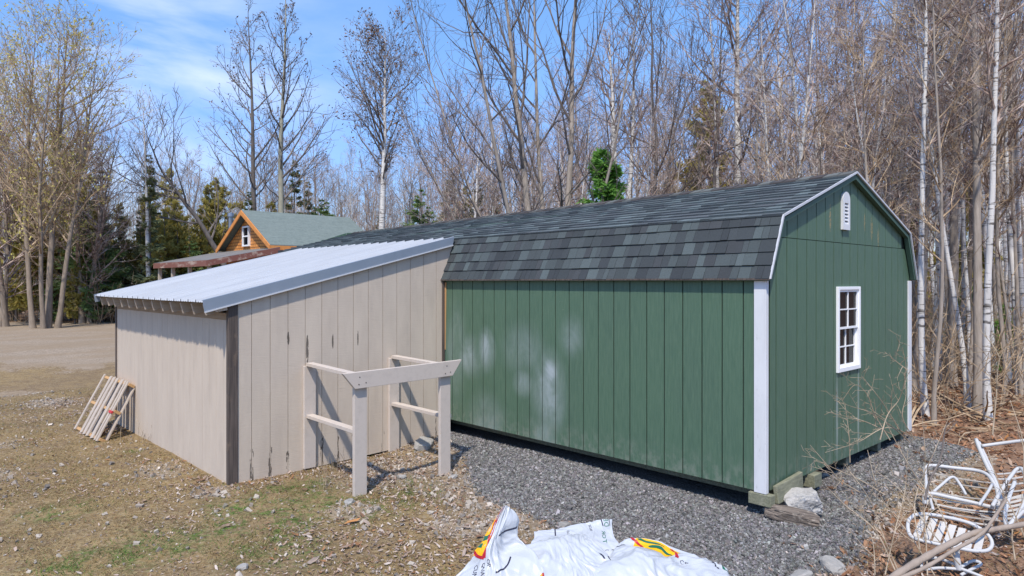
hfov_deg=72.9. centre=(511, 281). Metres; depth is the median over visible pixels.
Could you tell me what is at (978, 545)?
lawn chair
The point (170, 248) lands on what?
cedar tree
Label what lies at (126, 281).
spruce tree
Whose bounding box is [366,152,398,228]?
birch tree
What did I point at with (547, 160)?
birch tree
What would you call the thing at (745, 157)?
birch tree
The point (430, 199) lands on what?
bare tree
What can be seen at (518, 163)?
birch tree
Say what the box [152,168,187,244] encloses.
cedar tree
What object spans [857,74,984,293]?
bare tree
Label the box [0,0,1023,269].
sky
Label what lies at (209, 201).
cedar tree
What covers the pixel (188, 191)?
birch tree
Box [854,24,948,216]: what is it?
bare tree
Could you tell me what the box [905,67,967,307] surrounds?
bare tree
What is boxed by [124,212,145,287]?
spruce tree
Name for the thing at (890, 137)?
bare tree
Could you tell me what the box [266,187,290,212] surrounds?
birch tree
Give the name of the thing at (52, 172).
bare tree
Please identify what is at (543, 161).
bare tree
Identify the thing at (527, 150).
birch tree
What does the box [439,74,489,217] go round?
birch tree
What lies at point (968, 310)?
birch tree
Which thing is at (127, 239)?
cedar tree
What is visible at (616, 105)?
bare tree
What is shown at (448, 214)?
bare tree
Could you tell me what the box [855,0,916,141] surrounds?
birch tree
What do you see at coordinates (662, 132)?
bare tree
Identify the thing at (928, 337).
undergrowth
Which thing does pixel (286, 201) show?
bare tree
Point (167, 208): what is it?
cedar tree
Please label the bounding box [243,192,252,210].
spruce tree
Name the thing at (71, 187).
cedar tree
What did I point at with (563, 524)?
stone
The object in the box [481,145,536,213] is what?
bare tree
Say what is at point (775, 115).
birch tree
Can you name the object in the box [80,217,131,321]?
pine tree
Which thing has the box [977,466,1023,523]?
lawn chair
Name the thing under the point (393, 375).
wooden rack
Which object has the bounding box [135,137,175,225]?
birch tree
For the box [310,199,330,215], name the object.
pine tree
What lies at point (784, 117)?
birch tree
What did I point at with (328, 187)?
birch tree
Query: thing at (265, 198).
birch tree
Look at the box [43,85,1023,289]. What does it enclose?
woods
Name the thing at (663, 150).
bare tree
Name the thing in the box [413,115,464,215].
bare tree
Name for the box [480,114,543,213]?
bare tree
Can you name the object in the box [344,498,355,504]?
stone
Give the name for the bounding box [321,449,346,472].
weeds
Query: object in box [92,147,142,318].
bare tree
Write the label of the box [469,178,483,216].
spruce tree
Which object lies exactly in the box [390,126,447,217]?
bare tree
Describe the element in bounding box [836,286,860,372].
window
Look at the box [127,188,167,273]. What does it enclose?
cedar tree
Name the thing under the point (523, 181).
maple tree
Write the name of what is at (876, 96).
bare tree
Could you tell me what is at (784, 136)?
bare tree
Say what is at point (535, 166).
bare tree
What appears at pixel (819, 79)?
bare tree
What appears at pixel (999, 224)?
birch tree
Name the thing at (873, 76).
bare tree
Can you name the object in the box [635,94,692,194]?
bare tree
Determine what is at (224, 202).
cedar tree
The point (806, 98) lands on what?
birch tree
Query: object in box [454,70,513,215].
birch tree
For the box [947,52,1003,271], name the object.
birch tree
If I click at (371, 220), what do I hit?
bare tree
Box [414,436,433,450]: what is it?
stone
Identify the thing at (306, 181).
bare tree
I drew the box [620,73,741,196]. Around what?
bare tree
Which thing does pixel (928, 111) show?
bare tree
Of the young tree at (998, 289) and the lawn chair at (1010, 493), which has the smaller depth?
the lawn chair at (1010, 493)
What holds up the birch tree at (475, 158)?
on the ground at (70, 355)
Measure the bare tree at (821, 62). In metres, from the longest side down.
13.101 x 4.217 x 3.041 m
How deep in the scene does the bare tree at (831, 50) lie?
25.23 m
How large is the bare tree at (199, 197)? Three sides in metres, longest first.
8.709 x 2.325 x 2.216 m
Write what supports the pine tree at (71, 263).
on the ground at (70, 355)
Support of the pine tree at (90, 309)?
on the ground at (70, 355)
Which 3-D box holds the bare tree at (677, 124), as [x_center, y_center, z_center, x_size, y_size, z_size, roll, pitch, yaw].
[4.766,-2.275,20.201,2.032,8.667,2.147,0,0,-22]
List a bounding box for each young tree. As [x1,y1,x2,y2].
[854,0,1015,423]
[889,0,999,315]
[931,0,1023,395]
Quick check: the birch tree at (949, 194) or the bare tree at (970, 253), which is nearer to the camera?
the bare tree at (970, 253)
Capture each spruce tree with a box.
[89,163,120,289]
[106,217,133,309]
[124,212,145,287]
[126,167,165,284]
[131,154,162,283]
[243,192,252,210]
[284,159,305,213]
[303,182,314,214]
[437,172,457,220]
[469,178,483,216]
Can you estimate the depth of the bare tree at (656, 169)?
16.52 m
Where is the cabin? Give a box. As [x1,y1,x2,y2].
[153,210,362,279]
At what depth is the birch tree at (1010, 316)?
13.45 m
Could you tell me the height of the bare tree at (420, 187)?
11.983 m
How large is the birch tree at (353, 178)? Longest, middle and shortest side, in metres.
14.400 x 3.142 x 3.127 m
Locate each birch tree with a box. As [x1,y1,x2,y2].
[0,105,22,276]
[11,113,47,318]
[106,89,177,281]
[122,132,157,242]
[133,174,165,211]
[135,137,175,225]
[158,159,181,211]
[173,160,201,232]
[237,167,264,207]
[256,130,291,210]
[256,176,276,210]
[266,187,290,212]
[311,157,342,214]
[327,148,367,227]
[339,136,370,221]
[341,191,361,221]
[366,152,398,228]
[371,160,403,227]
[392,138,427,225]
[415,149,440,223]
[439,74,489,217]
[447,101,489,214]
[447,103,510,217]
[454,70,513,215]
[454,127,488,210]
[459,62,522,215]
[473,84,518,213]
[486,104,531,212]
[507,112,538,206]
[517,128,554,206]
[532,88,583,204]
[537,126,588,206]
[539,127,565,202]
[540,80,594,206]
[548,94,582,207]
[559,62,625,205]
[568,68,623,200]
[574,0,671,198]
[588,69,640,170]
[609,77,698,197]
[617,96,653,194]
[624,0,819,190]
[633,50,681,196]
[635,39,712,194]
[703,0,828,181]
[715,0,860,179]
[717,16,813,184]
[720,108,769,183]
[722,0,826,181]
[729,67,773,178]
[743,60,783,174]
[745,64,795,178]
[753,0,889,180]
[753,33,820,175]
[762,56,872,176]
[774,0,875,174]
[789,8,921,230]
[806,53,934,219]
[835,0,992,329]
[837,0,929,193]
[837,0,1017,416]
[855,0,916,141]
[855,0,998,407]
[862,0,1022,382]
[886,0,979,371]
[888,0,1023,365]
[889,48,1010,246]
[891,0,1023,380]
[894,0,989,315]
[895,0,1023,343]
[901,18,939,309]
[904,0,1000,242]
[911,0,1023,287]
[919,2,1023,382]
[920,0,1023,394]
[922,0,1023,421]
[946,1,1023,372]
[946,2,1023,377]
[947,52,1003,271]
[964,0,1023,222]
[964,49,1023,247]
[969,64,1022,318]
[987,12,1023,292]
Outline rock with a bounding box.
[780,487,822,514]
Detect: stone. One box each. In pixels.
[236,563,248,570]
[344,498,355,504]
[397,475,406,478]
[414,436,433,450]
[558,521,570,527]
[789,569,812,575]
[819,555,846,575]
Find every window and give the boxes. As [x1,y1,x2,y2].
[242,226,249,246]
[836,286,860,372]
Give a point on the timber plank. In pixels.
(781, 489)
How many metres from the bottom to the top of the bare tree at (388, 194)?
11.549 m
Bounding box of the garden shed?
[278,170,917,507]
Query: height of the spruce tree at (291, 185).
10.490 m
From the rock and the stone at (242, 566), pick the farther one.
the rock
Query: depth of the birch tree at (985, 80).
16.73 m
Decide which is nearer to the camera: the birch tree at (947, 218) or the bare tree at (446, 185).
the birch tree at (947, 218)
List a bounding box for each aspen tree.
[193,0,297,210]
[241,0,343,212]
[322,2,430,228]
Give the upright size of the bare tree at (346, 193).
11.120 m
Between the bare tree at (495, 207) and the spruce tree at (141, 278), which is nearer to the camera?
the bare tree at (495, 207)
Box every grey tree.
[829,0,1023,386]
[878,0,1023,413]
[896,0,1023,353]
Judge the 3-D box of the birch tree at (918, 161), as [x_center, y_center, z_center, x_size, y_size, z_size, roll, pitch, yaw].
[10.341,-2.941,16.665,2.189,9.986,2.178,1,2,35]
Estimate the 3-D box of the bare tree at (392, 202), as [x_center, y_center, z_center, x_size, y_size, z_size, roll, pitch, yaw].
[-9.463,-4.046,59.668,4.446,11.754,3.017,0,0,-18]
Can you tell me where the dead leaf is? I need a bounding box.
[344,518,359,523]
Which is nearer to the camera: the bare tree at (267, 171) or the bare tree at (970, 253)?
the bare tree at (970, 253)
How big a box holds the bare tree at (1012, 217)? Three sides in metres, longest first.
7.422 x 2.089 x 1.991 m
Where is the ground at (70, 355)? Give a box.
[0,283,1023,575]
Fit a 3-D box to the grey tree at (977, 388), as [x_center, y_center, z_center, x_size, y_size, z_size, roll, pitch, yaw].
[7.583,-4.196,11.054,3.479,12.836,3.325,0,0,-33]
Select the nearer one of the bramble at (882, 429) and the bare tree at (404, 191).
the bramble at (882, 429)
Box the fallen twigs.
[912,336,1023,450]
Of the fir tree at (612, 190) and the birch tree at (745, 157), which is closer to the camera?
the fir tree at (612, 190)
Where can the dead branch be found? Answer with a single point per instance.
(912, 564)
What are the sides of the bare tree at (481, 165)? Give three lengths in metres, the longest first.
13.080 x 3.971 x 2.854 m
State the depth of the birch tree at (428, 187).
55.14 m
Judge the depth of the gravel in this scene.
6.33 m
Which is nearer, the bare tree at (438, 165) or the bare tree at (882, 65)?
the bare tree at (882, 65)
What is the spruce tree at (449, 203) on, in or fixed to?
on the ground at (70, 355)
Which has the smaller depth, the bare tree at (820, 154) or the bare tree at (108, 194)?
the bare tree at (820, 154)
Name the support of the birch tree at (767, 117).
on the ground at (70, 355)
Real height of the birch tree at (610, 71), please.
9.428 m
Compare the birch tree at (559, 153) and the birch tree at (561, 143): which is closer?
the birch tree at (559, 153)
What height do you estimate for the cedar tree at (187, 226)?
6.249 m
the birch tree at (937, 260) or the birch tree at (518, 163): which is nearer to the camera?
the birch tree at (937, 260)
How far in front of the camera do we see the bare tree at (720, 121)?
26.62 m
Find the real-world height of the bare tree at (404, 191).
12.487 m
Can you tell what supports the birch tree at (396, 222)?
on the ground at (70, 355)
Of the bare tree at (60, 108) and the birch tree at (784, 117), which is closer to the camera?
the birch tree at (784, 117)
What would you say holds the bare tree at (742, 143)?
on the ground at (70, 355)
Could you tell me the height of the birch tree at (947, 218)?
7.471 m
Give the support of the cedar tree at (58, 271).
on the ground at (70, 355)
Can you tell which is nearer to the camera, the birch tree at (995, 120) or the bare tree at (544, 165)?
the birch tree at (995, 120)
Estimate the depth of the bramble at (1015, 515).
5.38 m
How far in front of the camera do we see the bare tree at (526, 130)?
36.14 m
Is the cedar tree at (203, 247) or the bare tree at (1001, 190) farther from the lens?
the cedar tree at (203, 247)
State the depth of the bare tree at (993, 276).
15.48 m
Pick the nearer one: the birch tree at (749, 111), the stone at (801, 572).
the stone at (801, 572)
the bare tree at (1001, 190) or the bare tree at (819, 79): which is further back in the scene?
the bare tree at (819, 79)
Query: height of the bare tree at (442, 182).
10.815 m
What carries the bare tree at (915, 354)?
on the ground at (70, 355)
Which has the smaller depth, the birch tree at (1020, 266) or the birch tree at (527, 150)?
the birch tree at (1020, 266)
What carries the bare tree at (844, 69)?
on the ground at (70, 355)
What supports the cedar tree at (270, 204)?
on the ground at (70, 355)
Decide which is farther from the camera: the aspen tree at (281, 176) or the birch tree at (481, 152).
the aspen tree at (281, 176)
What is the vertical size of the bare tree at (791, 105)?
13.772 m
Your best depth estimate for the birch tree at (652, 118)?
36.15 m
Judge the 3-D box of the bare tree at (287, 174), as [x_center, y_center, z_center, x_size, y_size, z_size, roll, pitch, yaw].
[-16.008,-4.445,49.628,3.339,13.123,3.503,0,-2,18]
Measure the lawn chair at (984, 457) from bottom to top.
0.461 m
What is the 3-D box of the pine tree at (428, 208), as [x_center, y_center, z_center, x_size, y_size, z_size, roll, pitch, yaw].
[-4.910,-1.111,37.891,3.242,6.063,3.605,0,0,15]
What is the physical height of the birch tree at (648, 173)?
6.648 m
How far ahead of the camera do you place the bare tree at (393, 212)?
58.08 m
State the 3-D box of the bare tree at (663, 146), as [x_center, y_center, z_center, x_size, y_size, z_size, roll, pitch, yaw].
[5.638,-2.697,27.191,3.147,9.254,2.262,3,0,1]
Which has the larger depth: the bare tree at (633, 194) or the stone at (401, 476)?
the bare tree at (633, 194)
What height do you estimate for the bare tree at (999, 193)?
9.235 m
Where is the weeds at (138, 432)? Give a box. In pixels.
[120,422,151,441]
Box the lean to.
[94,237,453,484]
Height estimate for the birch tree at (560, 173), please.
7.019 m
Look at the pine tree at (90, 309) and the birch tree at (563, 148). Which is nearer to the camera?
the birch tree at (563, 148)
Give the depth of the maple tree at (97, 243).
35.22 m
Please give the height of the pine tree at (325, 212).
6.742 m
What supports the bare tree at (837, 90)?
on the ground at (70, 355)
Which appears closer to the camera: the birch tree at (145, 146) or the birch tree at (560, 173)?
the birch tree at (560, 173)
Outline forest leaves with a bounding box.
[782,324,1023,575]
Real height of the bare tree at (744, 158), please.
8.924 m
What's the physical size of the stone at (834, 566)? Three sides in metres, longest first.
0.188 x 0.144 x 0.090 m
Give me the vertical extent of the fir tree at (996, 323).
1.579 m
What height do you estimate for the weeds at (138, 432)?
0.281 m
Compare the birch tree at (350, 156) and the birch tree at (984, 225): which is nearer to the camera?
the birch tree at (984, 225)
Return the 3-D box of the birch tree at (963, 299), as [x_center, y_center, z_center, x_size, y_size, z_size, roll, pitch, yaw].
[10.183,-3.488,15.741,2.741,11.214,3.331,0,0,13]
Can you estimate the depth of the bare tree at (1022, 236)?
28.05 m
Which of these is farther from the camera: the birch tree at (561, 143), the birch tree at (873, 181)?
the birch tree at (561, 143)
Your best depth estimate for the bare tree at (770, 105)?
18.45 m
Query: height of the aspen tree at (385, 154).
17.997 m
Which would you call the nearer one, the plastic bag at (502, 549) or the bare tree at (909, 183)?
the plastic bag at (502, 549)
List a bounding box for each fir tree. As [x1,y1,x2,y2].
[576,148,626,203]
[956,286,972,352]
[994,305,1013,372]
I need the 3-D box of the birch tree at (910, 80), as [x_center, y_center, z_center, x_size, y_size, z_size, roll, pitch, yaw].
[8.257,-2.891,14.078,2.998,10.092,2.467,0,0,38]
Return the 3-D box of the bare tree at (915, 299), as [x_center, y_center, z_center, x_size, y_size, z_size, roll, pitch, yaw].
[10.844,-2.679,19.015,2.392,9.400,2.509,-1,0,32]
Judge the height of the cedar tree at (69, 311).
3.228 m
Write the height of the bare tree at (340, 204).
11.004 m
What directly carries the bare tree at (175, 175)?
on the ground at (70, 355)
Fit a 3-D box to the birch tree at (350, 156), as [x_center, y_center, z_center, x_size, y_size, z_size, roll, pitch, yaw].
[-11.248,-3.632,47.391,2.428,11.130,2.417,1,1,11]
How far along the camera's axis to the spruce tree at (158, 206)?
40.84 m
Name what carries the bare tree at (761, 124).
on the ground at (70, 355)
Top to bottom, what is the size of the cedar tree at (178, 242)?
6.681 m
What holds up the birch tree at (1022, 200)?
on the ground at (70, 355)
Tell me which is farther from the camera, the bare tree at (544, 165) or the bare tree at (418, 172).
the bare tree at (418, 172)
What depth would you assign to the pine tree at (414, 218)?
37.92 m
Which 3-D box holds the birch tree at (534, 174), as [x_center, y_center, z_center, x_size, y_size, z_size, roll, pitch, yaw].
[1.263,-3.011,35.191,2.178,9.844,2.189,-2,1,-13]
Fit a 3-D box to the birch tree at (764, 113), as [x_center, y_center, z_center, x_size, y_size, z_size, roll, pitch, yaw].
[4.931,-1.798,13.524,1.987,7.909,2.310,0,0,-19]
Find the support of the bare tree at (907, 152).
on the ground at (70, 355)
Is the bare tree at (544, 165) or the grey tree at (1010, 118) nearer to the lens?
the grey tree at (1010, 118)
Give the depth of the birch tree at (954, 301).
11.20 m
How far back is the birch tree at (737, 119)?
18.78 m
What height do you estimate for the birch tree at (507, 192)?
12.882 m
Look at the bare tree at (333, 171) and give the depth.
56.21 m
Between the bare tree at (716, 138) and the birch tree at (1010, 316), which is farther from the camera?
the bare tree at (716, 138)
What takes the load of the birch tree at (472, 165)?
on the ground at (70, 355)
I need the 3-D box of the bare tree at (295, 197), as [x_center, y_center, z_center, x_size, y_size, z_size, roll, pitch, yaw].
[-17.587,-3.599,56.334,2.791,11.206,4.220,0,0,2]
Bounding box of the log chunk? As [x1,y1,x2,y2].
[764,504,819,526]
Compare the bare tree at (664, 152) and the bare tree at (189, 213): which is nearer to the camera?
the bare tree at (664, 152)
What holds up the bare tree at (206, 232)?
on the ground at (70, 355)
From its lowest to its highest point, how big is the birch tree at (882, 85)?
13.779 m
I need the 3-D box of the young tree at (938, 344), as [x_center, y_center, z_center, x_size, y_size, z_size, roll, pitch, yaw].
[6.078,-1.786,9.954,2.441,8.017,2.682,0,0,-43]
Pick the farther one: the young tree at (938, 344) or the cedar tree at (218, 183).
the cedar tree at (218, 183)
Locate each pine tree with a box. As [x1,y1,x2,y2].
[37,285,64,319]
[53,202,133,318]
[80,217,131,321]
[80,271,111,322]
[164,237,206,277]
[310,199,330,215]
[315,202,335,216]
[400,189,433,225]
[420,207,438,222]
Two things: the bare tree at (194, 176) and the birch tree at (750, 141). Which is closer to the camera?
the birch tree at (750, 141)
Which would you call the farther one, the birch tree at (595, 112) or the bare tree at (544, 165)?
the birch tree at (595, 112)
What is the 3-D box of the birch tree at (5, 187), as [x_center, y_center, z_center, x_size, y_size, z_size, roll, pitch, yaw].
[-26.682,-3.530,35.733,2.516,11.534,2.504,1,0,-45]
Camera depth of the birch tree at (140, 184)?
53.22 m
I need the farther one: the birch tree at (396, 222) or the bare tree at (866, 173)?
the birch tree at (396, 222)
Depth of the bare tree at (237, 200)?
44.30 m
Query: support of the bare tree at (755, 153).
on the ground at (70, 355)
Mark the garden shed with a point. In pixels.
(726, 336)
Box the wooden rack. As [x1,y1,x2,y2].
[303,355,460,496]
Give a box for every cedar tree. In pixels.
[0,167,60,322]
[0,192,24,321]
[13,195,64,310]
[34,156,79,309]
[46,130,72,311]
[55,146,92,308]
[60,175,109,318]
[63,261,87,323]
[69,237,105,309]
[99,201,135,307]
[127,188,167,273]
[137,211,184,280]
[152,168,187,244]
[154,198,190,256]
[159,201,194,277]
[176,216,191,239]
[179,206,215,271]
[190,182,226,271]
[199,177,227,239]
[204,186,239,265]
[234,201,244,218]
[266,201,275,211]
[457,186,473,216]
[674,79,748,191]
[882,154,934,297]
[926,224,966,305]
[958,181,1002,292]
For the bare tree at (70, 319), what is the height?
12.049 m
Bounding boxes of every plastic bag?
[456,506,542,575]
[526,534,611,575]
[531,519,618,553]
[596,538,734,575]
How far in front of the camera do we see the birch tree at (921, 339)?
10.57 m
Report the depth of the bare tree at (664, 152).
29.83 m
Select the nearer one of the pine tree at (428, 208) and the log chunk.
the log chunk
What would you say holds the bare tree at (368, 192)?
on the ground at (70, 355)
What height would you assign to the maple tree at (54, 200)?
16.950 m
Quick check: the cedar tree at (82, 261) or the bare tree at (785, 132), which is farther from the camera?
the cedar tree at (82, 261)
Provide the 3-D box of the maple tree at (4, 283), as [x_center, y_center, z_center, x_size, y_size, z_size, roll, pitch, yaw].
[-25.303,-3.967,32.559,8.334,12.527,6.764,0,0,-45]
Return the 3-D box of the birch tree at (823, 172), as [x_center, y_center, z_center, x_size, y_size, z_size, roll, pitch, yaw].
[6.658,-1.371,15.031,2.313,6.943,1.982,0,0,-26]
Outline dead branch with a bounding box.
[889,499,1023,575]
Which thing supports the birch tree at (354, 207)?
on the ground at (70, 355)
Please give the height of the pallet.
0.798 m
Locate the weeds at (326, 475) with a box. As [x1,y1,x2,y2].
[308,458,328,490]
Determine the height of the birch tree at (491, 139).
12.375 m
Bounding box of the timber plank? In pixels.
[773,471,802,503]
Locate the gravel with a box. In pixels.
[432,431,978,575]
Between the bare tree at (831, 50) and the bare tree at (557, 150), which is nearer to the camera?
the bare tree at (831, 50)
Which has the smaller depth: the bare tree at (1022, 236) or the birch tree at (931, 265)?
the birch tree at (931, 265)
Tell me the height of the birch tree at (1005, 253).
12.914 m
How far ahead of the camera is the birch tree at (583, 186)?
20.75 m
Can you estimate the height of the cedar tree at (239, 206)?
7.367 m
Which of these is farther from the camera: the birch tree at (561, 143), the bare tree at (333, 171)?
the bare tree at (333, 171)
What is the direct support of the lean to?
on the ground at (70, 355)
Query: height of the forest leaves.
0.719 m
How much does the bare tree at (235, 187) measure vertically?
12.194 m
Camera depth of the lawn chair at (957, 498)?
5.90 m
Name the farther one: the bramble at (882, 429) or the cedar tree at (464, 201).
the cedar tree at (464, 201)
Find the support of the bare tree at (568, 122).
on the ground at (70, 355)
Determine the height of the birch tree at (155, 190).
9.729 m
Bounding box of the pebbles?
[0,388,1016,575]
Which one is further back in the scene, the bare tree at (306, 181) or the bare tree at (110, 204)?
the bare tree at (306, 181)
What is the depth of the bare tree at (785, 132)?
27.34 m
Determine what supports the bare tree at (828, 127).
on the ground at (70, 355)
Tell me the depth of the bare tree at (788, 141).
11.43 m
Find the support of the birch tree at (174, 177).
on the ground at (70, 355)
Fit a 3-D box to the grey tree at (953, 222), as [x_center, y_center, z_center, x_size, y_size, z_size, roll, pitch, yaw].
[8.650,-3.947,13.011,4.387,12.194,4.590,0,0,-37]
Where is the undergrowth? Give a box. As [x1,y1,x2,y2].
[8,237,1023,420]
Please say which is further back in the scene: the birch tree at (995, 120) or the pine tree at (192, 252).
the pine tree at (192, 252)
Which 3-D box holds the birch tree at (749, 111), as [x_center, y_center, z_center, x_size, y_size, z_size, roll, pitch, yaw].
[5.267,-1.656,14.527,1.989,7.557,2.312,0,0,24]
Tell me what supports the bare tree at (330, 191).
on the ground at (70, 355)
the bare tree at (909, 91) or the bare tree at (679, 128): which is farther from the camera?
the bare tree at (679, 128)
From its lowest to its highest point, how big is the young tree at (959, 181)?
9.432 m
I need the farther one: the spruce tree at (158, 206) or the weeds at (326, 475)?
the spruce tree at (158, 206)
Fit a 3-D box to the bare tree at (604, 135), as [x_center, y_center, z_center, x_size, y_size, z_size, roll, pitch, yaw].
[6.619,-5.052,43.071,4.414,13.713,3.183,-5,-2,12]
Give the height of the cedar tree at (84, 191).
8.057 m
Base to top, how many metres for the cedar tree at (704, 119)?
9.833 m
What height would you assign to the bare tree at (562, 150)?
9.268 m
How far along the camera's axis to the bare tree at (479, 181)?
45.02 m
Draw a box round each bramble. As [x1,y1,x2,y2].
[801,329,922,502]
[819,405,961,575]
[924,421,1019,542]
[967,320,1023,559]
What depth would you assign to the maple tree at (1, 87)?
38.22 m
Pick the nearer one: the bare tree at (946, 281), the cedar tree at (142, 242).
the bare tree at (946, 281)
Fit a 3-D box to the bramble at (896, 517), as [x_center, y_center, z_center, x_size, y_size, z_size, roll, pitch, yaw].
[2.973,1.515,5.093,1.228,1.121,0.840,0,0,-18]
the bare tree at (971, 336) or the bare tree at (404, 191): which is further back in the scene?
the bare tree at (404, 191)
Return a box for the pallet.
[74,374,135,441]
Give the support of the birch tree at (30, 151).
on the ground at (70, 355)
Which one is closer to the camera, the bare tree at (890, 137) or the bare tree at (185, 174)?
the bare tree at (890, 137)
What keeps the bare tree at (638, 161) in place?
on the ground at (70, 355)
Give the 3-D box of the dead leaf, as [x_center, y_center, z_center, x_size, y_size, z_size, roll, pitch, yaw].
[-1.380,2.070,6.000,0.165,0.019,0.057,0,0,-43]
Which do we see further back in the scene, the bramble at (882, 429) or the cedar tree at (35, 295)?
the cedar tree at (35, 295)
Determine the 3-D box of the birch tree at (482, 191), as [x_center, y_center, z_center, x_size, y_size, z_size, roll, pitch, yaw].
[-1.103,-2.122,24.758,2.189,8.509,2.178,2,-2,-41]
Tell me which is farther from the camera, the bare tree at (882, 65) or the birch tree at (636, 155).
the birch tree at (636, 155)
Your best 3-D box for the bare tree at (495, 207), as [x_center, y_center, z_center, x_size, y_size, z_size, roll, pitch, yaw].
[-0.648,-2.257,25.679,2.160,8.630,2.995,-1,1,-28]
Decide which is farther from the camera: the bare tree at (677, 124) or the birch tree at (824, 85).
the bare tree at (677, 124)
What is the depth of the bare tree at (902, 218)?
14.93 m
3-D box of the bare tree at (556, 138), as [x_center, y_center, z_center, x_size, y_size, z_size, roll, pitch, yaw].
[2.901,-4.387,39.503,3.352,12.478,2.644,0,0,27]
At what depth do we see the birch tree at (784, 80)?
20.63 m
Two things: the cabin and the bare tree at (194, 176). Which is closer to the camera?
the cabin
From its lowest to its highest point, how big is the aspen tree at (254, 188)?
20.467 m
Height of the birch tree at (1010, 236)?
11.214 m
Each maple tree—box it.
[0,0,165,328]
[0,21,90,319]
[0,72,68,326]
[8,66,174,323]
[350,0,701,223]
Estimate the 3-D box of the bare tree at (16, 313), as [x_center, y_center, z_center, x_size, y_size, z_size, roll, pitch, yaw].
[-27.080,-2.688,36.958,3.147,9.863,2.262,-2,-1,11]
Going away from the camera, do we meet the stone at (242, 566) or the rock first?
the stone at (242, 566)
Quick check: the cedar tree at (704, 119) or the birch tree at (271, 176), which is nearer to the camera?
the cedar tree at (704, 119)
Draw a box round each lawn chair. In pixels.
[906,512,993,575]
[922,464,1000,525]
[974,438,1023,498]
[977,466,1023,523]
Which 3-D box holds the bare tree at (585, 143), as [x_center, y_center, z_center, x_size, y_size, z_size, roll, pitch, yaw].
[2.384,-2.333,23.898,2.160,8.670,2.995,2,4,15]
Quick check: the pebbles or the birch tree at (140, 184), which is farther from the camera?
the birch tree at (140, 184)
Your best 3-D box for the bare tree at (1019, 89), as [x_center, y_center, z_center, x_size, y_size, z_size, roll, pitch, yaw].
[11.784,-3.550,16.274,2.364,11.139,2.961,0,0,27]
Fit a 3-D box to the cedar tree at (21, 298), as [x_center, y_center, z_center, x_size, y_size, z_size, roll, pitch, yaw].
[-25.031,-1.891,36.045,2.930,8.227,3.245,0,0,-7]
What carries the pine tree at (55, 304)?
on the ground at (70, 355)
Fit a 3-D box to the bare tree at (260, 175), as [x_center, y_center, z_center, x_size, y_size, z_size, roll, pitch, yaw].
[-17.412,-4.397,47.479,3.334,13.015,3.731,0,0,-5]
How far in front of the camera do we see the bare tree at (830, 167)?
13.87 m
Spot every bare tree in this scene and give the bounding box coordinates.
[0,142,17,320]
[16,95,68,312]
[39,137,78,318]
[41,68,81,181]
[47,100,108,320]
[74,84,258,265]
[91,173,120,291]
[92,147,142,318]
[92,160,118,304]
[148,139,195,213]
[155,144,206,219]
[173,175,209,234]
[174,135,222,236]
[181,192,204,238]
[219,163,247,220]
[226,183,246,216]
[236,133,298,211]
[239,132,277,210]
[265,132,315,212]
[274,173,310,212]
[274,181,306,212]
[284,133,328,214]
[286,116,331,211]
[295,155,342,215]
[316,158,360,216]
[325,159,363,222]
[332,163,366,226]
[339,135,397,230]
[345,188,365,225]
[352,146,387,230]
[373,149,405,227]
[376,192,401,227]
[385,167,429,227]
[389,106,430,224]
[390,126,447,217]
[392,148,416,225]
[401,164,444,222]
[405,172,444,219]
[407,149,439,222]
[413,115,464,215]
[416,78,481,220]
[419,89,479,220]
[422,121,481,218]
[458,113,513,214]
[465,144,497,214]
[467,114,497,215]
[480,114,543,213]
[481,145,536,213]
[503,117,543,207]
[507,108,575,208]
[508,101,544,209]
[510,110,563,208]
[515,134,553,209]
[516,137,552,209]
[525,97,591,204]
[538,52,605,205]
[540,100,587,206]
[542,112,605,206]
[550,84,609,204]
[569,0,788,197]
[574,34,647,198]
[584,97,644,192]
[607,33,686,197]
[610,74,667,197]
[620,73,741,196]
[624,101,681,195]
[625,100,696,196]
[634,77,698,196]
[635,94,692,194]
[636,0,798,191]
[640,123,689,192]
[644,52,713,192]
[648,80,729,189]
[675,55,750,185]
[678,16,826,184]
[707,113,758,182]
[723,85,773,180]
[726,73,786,179]
[730,50,839,180]
[730,65,773,182]
[741,45,804,182]
[746,11,820,180]
[754,75,816,178]
[766,55,812,177]
[771,70,879,178]
[772,0,892,171]
[779,0,871,174]
[787,2,852,173]
[791,0,910,180]
[794,0,895,190]
[796,65,867,176]
[798,82,913,184]
[801,0,899,197]
[801,0,945,213]
[812,0,994,224]
[817,0,918,199]
[825,11,916,231]
[827,2,905,197]
[831,19,914,199]
[831,45,1023,393]
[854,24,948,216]
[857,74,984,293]
[867,19,948,349]
[873,0,1023,320]
[874,0,957,259]
[877,29,983,218]
[881,27,946,223]
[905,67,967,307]
[915,0,1023,392]
[932,5,1023,343]
[945,0,1023,395]
[948,93,1021,333]
[965,88,1023,275]
[967,39,1023,319]
[968,6,1023,184]
[1000,20,1023,194]
[1020,157,1023,271]

